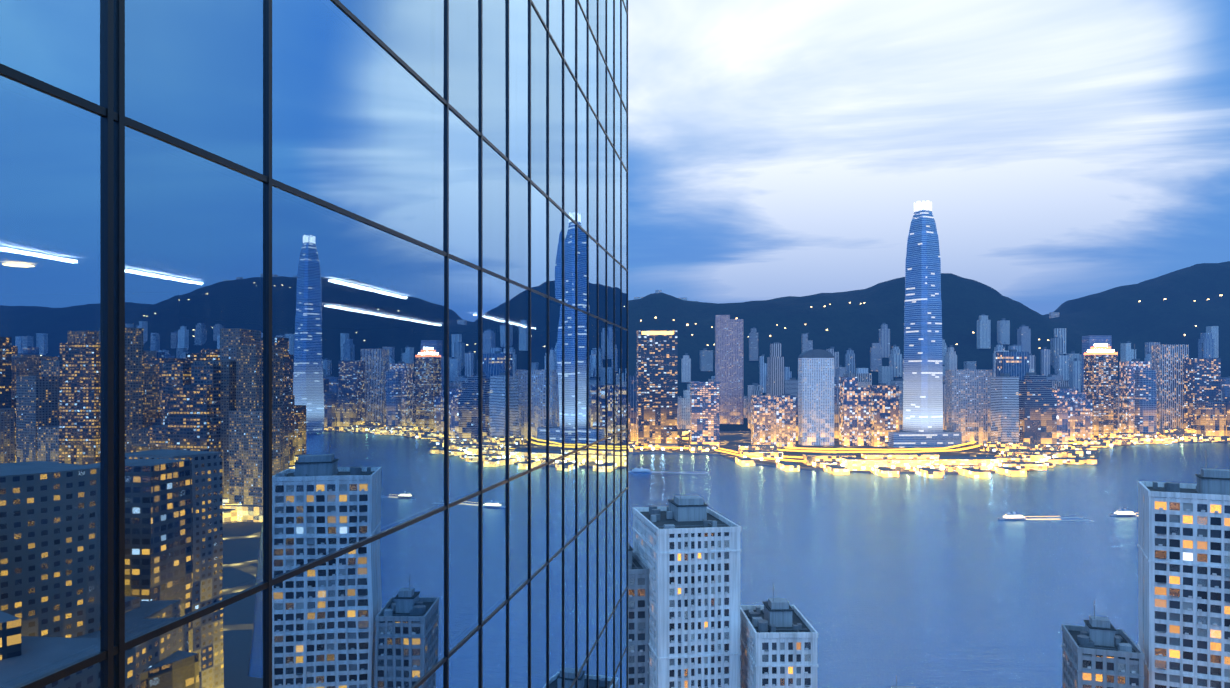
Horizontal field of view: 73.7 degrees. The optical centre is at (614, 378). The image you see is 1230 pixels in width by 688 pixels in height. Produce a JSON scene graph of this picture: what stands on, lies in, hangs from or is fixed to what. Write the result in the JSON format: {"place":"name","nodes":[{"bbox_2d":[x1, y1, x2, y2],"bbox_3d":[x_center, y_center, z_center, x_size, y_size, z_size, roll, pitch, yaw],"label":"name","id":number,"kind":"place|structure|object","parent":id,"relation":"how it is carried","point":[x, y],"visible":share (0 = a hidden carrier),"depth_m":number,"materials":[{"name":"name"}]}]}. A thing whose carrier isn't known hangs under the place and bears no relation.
{"place":"outdoors","nodes":[
{"label":"outdoors","id":0,"kind":"place"},
{"bbox_2d":[628,542,649,687],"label":"high-rise building","id":1,"kind":"structure","parent":0,"point":[638,618],"depth_m":222.75,"materials":[{"name":"grey concrete"}]},
{"bbox_2d":[628,442,1229,687],"bbox_3d":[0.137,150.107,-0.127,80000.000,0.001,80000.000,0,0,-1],"label":"water","id":2,"kind":"structure","parent":0,"point":[921,581],"depth_m":703.12,"materials":[{"name":"blue liquid"}]},
{"bbox_2d":[628,466,704,473],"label":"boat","id":3,"kind":"object","parent":2,"relation":"on","point":[636,469],"visible":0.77,"depth_m":1309.73,"materials":[{"name":"white"}]},
{"bbox_2d":[998,512,1090,520],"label":"boat","id":4,"kind":"object","parent":2,"relation":"on","point":[1013,516],"visible":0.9,"depth_m":869.57,"materials":[{"name":"white metal"}]},
{"bbox_2d":[1110,508,1138,516],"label":"ferry","id":5,"kind":"object","parent":2,"relation":"on","point":[1123,513],"visible":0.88,"depth_m":892.27,"materials":[{"name":"white metal"}]},
{"bbox_2d":[628,261,1229,430],"bbox_3d":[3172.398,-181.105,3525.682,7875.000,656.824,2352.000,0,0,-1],"label":"hills","id":6,"kind":"structure","parent":0,"point":[1121,314],"depth_m":2983.23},
{"bbox_2d":[634,290,1058,317],"bbox_3d":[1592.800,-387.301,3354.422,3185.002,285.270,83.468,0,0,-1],"label":"lights","id":7,"kind":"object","parent":6,"relation":"on","point":[1053,314],"depth_m":3341.82},
{"bbox_2d":[635,295,1221,468],"bbox_3d":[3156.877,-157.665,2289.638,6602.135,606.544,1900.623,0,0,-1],"label":"lamps","id":8,"kind":"object","parent":6,"relation":"on","point":[888,451],"visible":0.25,"depth_m":1581.46,"materials":[{"name":"yellow"}]},
{"bbox_2d":[628,431,1229,473],"bbox_3d":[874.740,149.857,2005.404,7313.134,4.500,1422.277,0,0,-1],"label":"waterfront promenade","id":9,"kind":"structure","parent":0,"point":[731,440],"depth_m":1656.70,"materials":[{"name":"concrete"}]},
{"bbox_2d":[888,200,961,446],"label":"tall tower","id":10,"kind":"structure","parent":9,"relation":"on","point":[923,397],"depth_m":1776.41,"materials":[{"name":"blue glass"}]},
{"bbox_2d":[628,314,1229,477],"bbox_3d":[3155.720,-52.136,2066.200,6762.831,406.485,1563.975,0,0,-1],"label":"city","id":11,"kind":"object","parent":9,"relation":"on","point":[1017,412],"visible":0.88,"depth_m":1844.57},
{"bbox_2d":[642,331,1117,354],"bbox_3d":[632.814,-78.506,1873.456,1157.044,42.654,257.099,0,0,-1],"label":"rooftops","id":12,"kind":"object","parent":11,"relation":"on","point":[1101,349],"visible":0.96,"depth_m":1972.66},
{"bbox_2d":[628,0,1229,314],"label":"sky","id":13,"kind":"structure","parent":0,"point":[1061,151],"materials":[{"name":"blue"}]},
{"bbox_3d":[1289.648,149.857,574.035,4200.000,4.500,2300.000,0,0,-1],"label":"land","id":14,"kind":"structure","parent":0,"visible":0},
{"bbox_2d":[0,0,627,687],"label":"glass tower","id":15,"kind":"structure","parent":14,"relation":"on","point":[312,342],"depth_m":6.45,"materials":[{"name":"blue glass"}]},
{"bbox_2d":[632,482,740,687],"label":"residential tower","id":16,"kind":"structure","parent":14,"relation":"on","point":[687,549],"depth_m":213.48,"materials":[{"name":"grey concrete"}]},
{"bbox_2d":[740,598,817,687],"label":"residential tower","id":17,"kind":"structure","parent":14,"relation":"on","point":[778,642],"depth_m":206.18,"materials":[{"name":"grey concrete"}]},
{"bbox_2d":[892,675,914,687],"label":"residential tower","id":18,"kind":"structure","parent":14,"relation":"on","point":[896,686],"depth_m":256.85,"materials":[{"name":"grey concrete"}]},
{"bbox_2d":[1061,601,1144,687],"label":"residential tower","id":19,"kind":"structure","parent":14,"relation":"on","point":[1100,652],"depth_m":201.91,"materials":[{"name":"grey concrete"}]},
{"bbox_2d":[1138,456,1229,687],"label":"residential tower","id":20,"kind":"structure","parent":14,"relation":"on","point":[1184,584],"depth_m":199.44,"materials":[{"name":"grey concrete"}]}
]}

